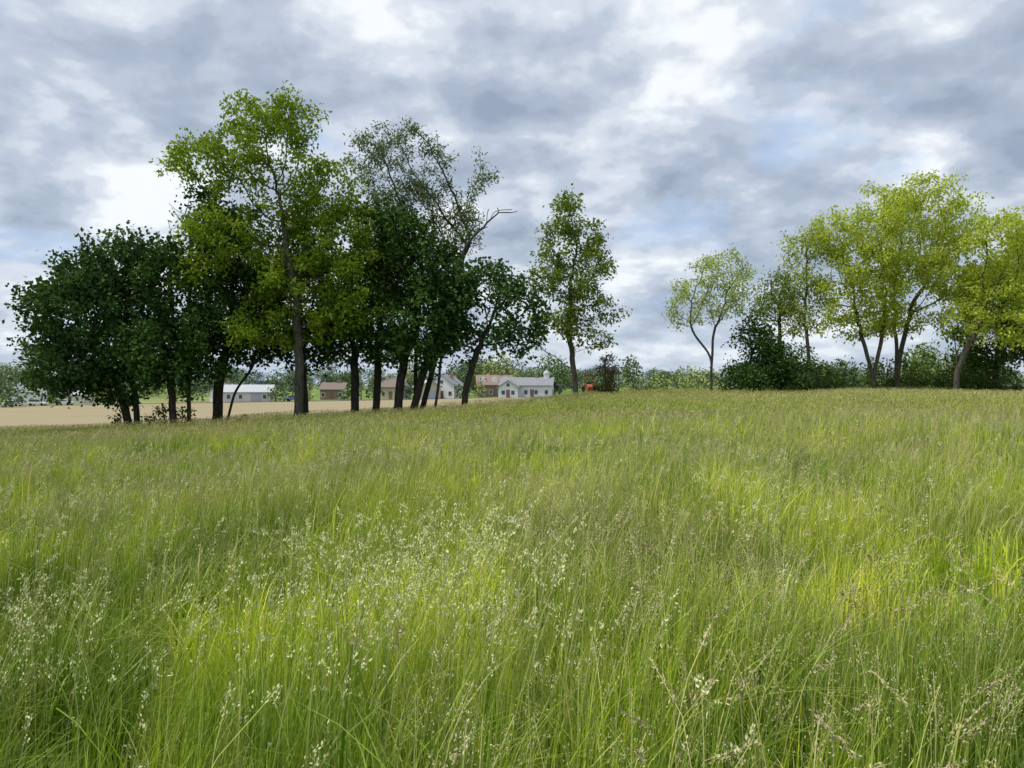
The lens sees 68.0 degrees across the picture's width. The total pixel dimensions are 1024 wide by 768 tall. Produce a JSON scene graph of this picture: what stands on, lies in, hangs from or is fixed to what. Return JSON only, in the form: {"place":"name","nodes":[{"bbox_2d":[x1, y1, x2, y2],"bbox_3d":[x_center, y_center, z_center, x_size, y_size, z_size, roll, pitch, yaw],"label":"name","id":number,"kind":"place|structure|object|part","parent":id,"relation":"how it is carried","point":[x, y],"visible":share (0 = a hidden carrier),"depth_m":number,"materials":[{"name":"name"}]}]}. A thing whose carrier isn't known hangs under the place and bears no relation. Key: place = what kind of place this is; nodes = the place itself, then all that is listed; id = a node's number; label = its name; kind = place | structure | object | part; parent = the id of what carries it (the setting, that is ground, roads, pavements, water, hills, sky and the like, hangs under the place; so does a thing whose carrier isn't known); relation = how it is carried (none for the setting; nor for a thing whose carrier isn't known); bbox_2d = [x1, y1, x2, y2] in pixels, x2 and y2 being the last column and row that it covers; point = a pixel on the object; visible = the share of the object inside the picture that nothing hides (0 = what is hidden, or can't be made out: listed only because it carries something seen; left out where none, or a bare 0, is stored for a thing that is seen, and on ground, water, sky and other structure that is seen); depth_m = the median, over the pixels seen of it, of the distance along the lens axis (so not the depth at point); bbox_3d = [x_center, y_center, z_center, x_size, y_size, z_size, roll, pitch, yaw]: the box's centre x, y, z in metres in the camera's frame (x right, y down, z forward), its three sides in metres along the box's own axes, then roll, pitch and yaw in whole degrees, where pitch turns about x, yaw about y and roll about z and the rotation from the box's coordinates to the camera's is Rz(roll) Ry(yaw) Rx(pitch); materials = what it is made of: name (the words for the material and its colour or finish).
{"place":"outdoors","nodes":[
{"label":"outdoors","id":0,"kind":"place"},
{"bbox_2d":[24,397,512,405],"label":"road","id":1,"kind":"structure","parent":0,"point":[261,401],"depth_m":196.01,"materials":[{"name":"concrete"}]},
{"bbox_2d":[285,396,293,400],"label":"parked car","id":2,"kind":"object","parent":1,"relation":"on","point":[289,398],"visible":0.52,"depth_m":194.07,"materials":[{"name":"paint"}]},
{"bbox_2d":[0,397,558,431],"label":"crop field","id":3,"kind":"structure","parent":0,"point":[44,415],"depth_m":118.32,"materials":[{"name":"beige soil"}]},
{"bbox_2d":[0,386,1023,767],"bbox_3d":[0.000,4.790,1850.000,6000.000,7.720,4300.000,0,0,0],"label":"ground","id":4,"kind":"structure","parent":0,"point":[206,398],"depth_m":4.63,"materials":[{"name":"green plant"}]},
{"bbox_2d":[2,400,23,405],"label":"parked car","id":5,"kind":"object","parent":4,"relation":"on","point":[15,404],"visible":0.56,"depth_m":190.76,"materials":[{"name":"paint"}]},
{"bbox_2d":[5,388,46,404],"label":"walls","id":6,"kind":"structure","parent":4,"relation":"on","point":[29,395],"depth_m":210.69,"materials":[{"name":"white"}]},
{"bbox_2d":[3,382,48,392],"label":"roof","id":7,"kind":"structure","parent":6,"relation":"on","point":[20,387],"depth_m":211.10,"materials":[{"name":"grey"}]},
{"bbox_2d":[27,399,48,405],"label":"parked car","id":8,"kind":"object","parent":4,"relation":"on","point":[31,402],"visible":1,"depth_m":191.21,"materials":[{"name":"paint"}]},
{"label":"windows","id":9,"kind":"part","parent":8,"relation":"part of","materials":[{"name":"glass"}]},
{"bbox_2d":[54,399,74,404],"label":"parked car","id":10,"kind":"object","parent":4,"relation":"on","point":[64,401],"visible":0.55,"depth_m":190.76,"materials":[{"name":"paint"}]},
{"bbox_2d":[59,392,94,403],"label":"walls","id":11,"kind":"structure","parent":4,"relation":"on","point":[73,399],"depth_m":218.47,"materials":[{"name":"beige"}]},
{"bbox_2d":[2,220,177,426],"bbox_3d":[-23.525,-3.005,42.226,10.177,12.416,8.160,0,0,0],"label":"maple tree","id":12,"kind":"object","parent":4,"relation":"on","point":[98,281],"visible":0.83,"depth_m":40.88,"materials":[{"name":"green plant"}]},
{"bbox_2d":[105,410,132,429],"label":"shrub","id":13,"kind":"object","parent":4,"relation":"on","point":[117,418],"visible":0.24,"depth_m":42.93,"materials":[{"name":"green plant"}]},
{"bbox_2d":[89,225,242,424],"bbox_3d":[-18.565,-2.894,41.996,6.941,11.485,7.168,0,0,0],"label":"maple tree","id":14,"kind":"object","parent":4,"relation":"on","point":[182,353],"visible":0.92,"depth_m":40.93,"materials":[{"name":"green plant"}]},
{"bbox_2d":[140,403,196,426],"bbox_3d":[-19.283,2.077,42.615,2.982,2.078,2.687,0,0,-10],"label":"shrub","id":15,"kind":"object","parent":4,"relation":"on","point":[164,416],"visible":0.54,"depth_m":42.77,"materials":[{"name":"green plant"}]},
{"bbox_2d":[168,202,202,422],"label":"dead tree","id":16,"kind":"object","parent":4,"relation":"on","point":[188,402],"visible":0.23,"depth_m":45.41,"materials":[{"name":"brown plant"}]},
{"bbox_2d":[210,389,212,401],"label":"walls","id":17,"kind":"structure","parent":4,"relation":"on","point":[211,395],"depth_m":209.57,"materials":[{"name":"white"}]},
{"bbox_2d":[169,177,305,422],"bbox_3d":[-16.110,-4.743,44.212,6.949,15.196,7.001,0,0,45],"label":"maple tree","id":18,"kind":"object","parent":4,"relation":"on","point":[222,292],"visible":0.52,"depth_m":43.13,"materials":[{"name":"green plant"}]},
{"bbox_2d":[223,385,275,401],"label":"white garage","id":19,"kind":"structure","parent":4,"relation":"on","point":[251,393],"depth_m":197.38,"materials":[{"name":"beige metal"}]},
{"bbox_2d":[226,394,266,398],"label":"window frames","id":20,"kind":"structure","parent":19,"relation":"in","point":[226,394],"depth_m":196.78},
{"bbox_2d":[227,395,274,398],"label":"windows","id":21,"kind":"structure","parent":19,"relation":"in","point":[228,396],"depth_m":196.75,"materials":[{"name":"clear glass"}]},
{"bbox_2d":[251,393,261,401],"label":"door","id":22,"kind":"structure","parent":19,"relation":"in","point":[255,397],"depth_m":197.33,"materials":[{"name":"metal"}]},
{"bbox_2d":[148,80,394,417],"bbox_3d":[-13.042,-6.998,41.739,13.807,18.968,7.925,0,0,0],"label":"walnut tree","id":23,"kind":"object","parent":4,"relation":"on","point":[332,214],"visible":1,"depth_m":41.07,"materials":[{"name":"green plant"}]},
{"bbox_2d":[238,202,346,416],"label":"maple tree","id":24,"kind":"object","parent":4,"relation":"on","point":[307,355],"visible":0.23,"depth_m":45.36,"materials":[{"name":"green plant"}]},
{"bbox_2d":[320,388,348,399],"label":"walls","id":25,"kind":"structure","parent":4,"relation":"on","point":[327,395],"depth_m":212.50,"materials":[{"name":"red brick"}]},
{"bbox_2d":[330,392,333,399],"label":"door","id":26,"kind":"structure","parent":25,"relation":"attached to","point":[331,395],"depth_m":212.46,"materials":[{"name":"paint"}]},
{"bbox_2d":[318,382,350,389],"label":"roof","id":27,"kind":"structure","parent":25,"relation":"on","point":[332,386],"depth_m":214.25,"materials":[{"name":"brown"}]},
{"bbox_2d":[301,189,412,413],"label":"maple tree","id":28,"kind":"object","parent":4,"relation":"on","point":[355,351],"visible":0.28,"depth_m":44.13,"materials":[{"name":"green plant"}]},
{"bbox_2d":[360,368,364,399],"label":"utility pole","id":29,"kind":"object","parent":4,"relation":"on","point":[361,388],"visible":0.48,"depth_m":200.96,"materials":[{"name":"brown wood"}]},
{"bbox_2d":[380,381,409,398],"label":"walls","id":30,"kind":"structure","parent":4,"relation":"on","point":[386,391],"depth_m":204.25,"materials":[{"name":"beige paint"}]},
{"bbox_2d":[381,379,410,387],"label":"roof","id":31,"kind":"structure","parent":30,"relation":"on","point":[388,383],"depth_m":205.90,"materials":[{"name":"brown"}]},
{"bbox_2d":[355,187,489,414],"bbox_3d":[-5.470,-4.287,43.333,7.872,13.225,7.164,0,0,45],"label":"maple tree","id":32,"kind":"object","parent":4,"relation":"on","point":[410,297],"visible":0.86,"depth_m":41.95,"materials":[{"name":"green plant"}]},
{"bbox_2d":[342,116,503,408],"bbox_3d":[-5.341,-6.923,46.072,9.728,18.346,5.591,0,0,0],"label":"willow tree","id":33,"kind":"object","parent":4,"relation":"on","point":[418,187],"visible":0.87,"depth_m":45.48,"materials":[{"name":"green plant"}]},
{"bbox_2d":[413,380,441,398],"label":"barn","id":34,"kind":"structure","parent":4,"relation":"on","point":[432,392],"depth_m":195.97,"materials":[{"name":"beige"}]},
{"bbox_2d":[428,390,435,398],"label":"door","id":35,"kind":"structure","parent":34,"relation":"in","point":[432,393],"depth_m":195.89,"materials":[{"name":"metal"}]},
{"bbox_2d":[434,376,462,397],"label":"walls","id":36,"kind":"structure","parent":4,"relation":"on","point":[447,386],"depth_m":200.31,"materials":[{"name":"white paint"}]},
{"bbox_2d":[434,375,463,386],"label":"roof","id":37,"kind":"structure","parent":36,"relation":"on","point":[454,380],"depth_m":203.01,"materials":[{"name":"grey"}]},
{"bbox_2d":[434,208,516,407],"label":"dead tree","id":38,"kind":"object","parent":4,"relation":"on","point":[462,253],"visible":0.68,"depth_m":44.44,"materials":[{"name":"grey wood"}]},
{"bbox_2d":[477,386,498,396],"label":"walls","id":39,"kind":"structure","parent":4,"relation":"on","point":[488,388],"depth_m":217.37,"materials":[{"name":"red brick"}]},
{"bbox_2d":[475,375,512,385],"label":"roof","id":40,"kind":"structure","parent":39,"relation":"on","point":[488,382],"depth_m":219.83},
{"bbox_2d":[422,252,555,406],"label":"maple tree","id":41,"kind":"object","parent":4,"relation":"on","point":[507,291],"visible":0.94,"depth_m":41.88,"materials":[{"name":"green plant"}]},
{"bbox_2d":[499,381,518,397],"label":"walls","id":42,"kind":"structure","parent":4,"relation":"on","point":[510,388],"depth_m":196.01,"materials":[{"name":"white paint"}]},
{"bbox_2d":[506,390,509,397],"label":"door","id":43,"kind":"structure","parent":42,"relation":"attached to","point":[507,393],"depth_m":195.99,"materials":[{"name":"paint"}]},
{"bbox_2d":[497,380,520,387],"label":"roof","id":44,"kind":"structure","parent":42,"relation":"on","point":[512,382],"depth_m":195.94,"materials":[{"name":"grey"}]},
{"bbox_2d":[0,396,1023,767],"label":"seed heads","id":45,"kind":"object","parent":4,"relation":"on","point":[432,548],"visible":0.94,"depth_m":4.52,"materials":[{"name":"green plant"}]},
{"bbox_2d":[0,386,1023,453],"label":"meadow grass","id":46,"kind":"structure","parent":4,"relation":"on","point":[684,399],"depth_m":30.09,"materials":[{"name":"green plant"}]},
{"bbox_2d":[0,349,1023,406],"bbox_3d":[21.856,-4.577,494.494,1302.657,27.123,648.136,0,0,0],"label":"distant treeline","id":47,"kind":"object","parent":4,"relation":"on","point":[664,379],"visible":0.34,"depth_m":244.41,"materials":[{"name":"green plant"}]},
{"bbox_2d":[519,384,553,397],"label":"walls","id":48,"kind":"structure","parent":4,"relation":"on","point":[540,389],"depth_m":198.72,"materials":[{"name":"white paint"}]},
{"bbox_2d":[499,377,554,385],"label":"roof","id":49,"kind":"structure","parent":48,"relation":"on","point":[530,381],"depth_m":200.82,"materials":[{"name":"grey"}]},
{"bbox_2d":[524,390,553,393],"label":"windows","id":50,"kind":"structure","parent":48,"relation":"attached to","point":[535,391],"depth_m":198.63,"materials":[{"name":"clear glass"}]},
{"bbox_2d":[523,183,632,395],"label":"ash tree","id":51,"kind":"object","parent":4,"relation":"on","point":[557,278],"visible":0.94,"depth_m":53.05,"materials":[{"name":"green plant"}]},
{"bbox_2d":[582,374,595,395],"bbox_3d":[6.093,0.209,59.809,1.102,1.919,2.062,0,0,2],"label":"tractor","id":52,"kind":"object","parent":4,"relation":"on","point":[591,387],"visible":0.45,"depth_m":59.89,"materials":[{"name":"orange paint"}]},
{"bbox_2d":[595,352,621,394],"bbox_3d":[6.848,-0.462,53.559,2.111,3.737,2.748,0,0,0],"label":"vine bush","id":53,"kind":"object","parent":4,"relation":"on","point":[608,386],"visible":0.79,"depth_m":53.11,"materials":[{"name":"green plant"}]},
{"bbox_2d":[661,242,765,395],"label":"young walnut tree","id":54,"kind":"object","parent":4,"relation":"on","point":[733,295],"visible":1,"depth_m":52.91,"materials":[{"name":"green plant"}]},
{"bbox_2d":[716,377,753,394],"bbox_3d":[15.977,0.443,53.838,3.046,2.206,3.314,0,0,19],"label":"shrub","id":55,"kind":"object","parent":4,"relation":"on","point":[735,387],"visible":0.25,"depth_m":53.40,"materials":[{"name":"green plant"}]},
{"bbox_2d":[716,308,819,394],"bbox_3d":[17.742,-1.984,53.084,6.992,6.680,5.518,0,0,0],"label":"bush","id":56,"kind":"object","parent":4,"relation":"on","point":[766,349],"visible":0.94,"depth_m":52.13,"materials":[{"name":"green plant"}]},
{"bbox_2d":[745,265,815,391],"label":"ash tree","id":57,"kind":"object","parent":4,"relation":"on","point":[770,296],"visible":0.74,"depth_m":55.44,"materials":[{"name":"green plant"}]},
{"bbox_2d":[763,372,815,393],"bbox_3d":[19.384,0.167,54.045,3.938,2.719,3.868,0,0,-42],"label":"shrub","id":58,"kind":"object","parent":4,"relation":"on","point":[791,387],"visible":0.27,"depth_m":53.12,"materials":[{"name":"green plant"}]},
{"bbox_2d":[770,215,843,387],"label":"walnut tree","id":59,"kind":"object","parent":4,"relation":"on","point":[803,240],"visible":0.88,"depth_m":53.97,"materials":[{"name":"green plant"}]},
{"bbox_2d":[786,359,850,389],"bbox_3d":[23.113,-0.262,57.204,5.136,3.484,5.001,0,0,-44],"label":"shrub","id":60,"kind":"object","parent":4,"relation":"on","point":[822,384],"visible":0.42,"depth_m":56.58,"materials":[{"name":"green plant"}]},
{"bbox_2d":[801,180,925,390],"bbox_3d":[24.556,-6.458,53.241,8.137,15.160,7.529,0,0,0],"label":"walnut tree","id":61,"kind":"object","parent":4,"relation":"on","point":[861,275],"visible":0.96,"depth_m":52.30,"materials":[{"name":"green plant"}]},
{"bbox_2d":[770,340,1000,388],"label":"hedgerow","id":62,"kind":"object","parent":4,"relation":"on","point":[928,363],"visible":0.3,"depth_m":91.23,"materials":[{"name":"green plant"}]},
{"bbox_2d":[857,353,931,390],"bbox_3d":[29.046,-0.341,57.704,5.781,3.976,5.608,0,0,0],"label":"shrub","id":63,"kind":"object","parent":4,"relation":"on","point":[903,383],"visible":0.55,"depth_m":57.00,"materials":[{"name":"green plant"}]},
{"bbox_2d":[865,167,1000,390],"bbox_3d":[30.237,-7.236,54.675,8.917,16.810,7.704,0,0,0],"label":"walnut tree","id":64,"kind":"object","parent":4,"relation":"on","point":[940,257],"visible":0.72,"depth_m":54.03,"materials":[{"name":"green plant"}]},
{"bbox_2d":[911,361,991,390],"bbox_3d":[32.533,-0.182,55.909,5.028,3.172,3.795,0,0,0],"label":"shrub","id":65,"kind":"object","parent":4,"relation":"on","point":[938,382],"visible":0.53,"depth_m":55.62,"materials":[{"name":"green plant"}]},
{"bbox_2d":[925,205,1023,391],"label":"walnut tree","id":66,"kind":"object","parent":4,"relation":"on","point":[1013,243],"visible":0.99,"depth_m":50.64,"materials":[{"name":"green plant"}]},
{"bbox_2d":[936,350,1023,391],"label":"shrub","id":67,"kind":"object","parent":4,"relation":"on","point":[1015,387],"visible":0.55,"depth_m":55.92,"materials":[{"name":"green plant"}]},
{"bbox_2d":[940,251,1023,388],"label":"maple tree","id":68,"kind":"object","parent":4,"relation":"on","point":[1010,355],"visible":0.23,"depth_m":56.62,"materials":[{"name":"green plant"}]},
{"bbox_2d":[0,0,1023,385],"label":"sky","id":69,"kind":"structure","parent":0,"point":[692,129],"materials":[{"name":"grey"}]},
{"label":"window frames","id":70,"kind":"object","parent":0,"visible":0},
{"bbox_2d":[502,383,518,394],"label":"windows","id":71,"kind":"structure","parent":70,"relation":"attached to","point":[503,392],"depth_m":195.98,"materials":[{"name":"clear glass"}]}
]}

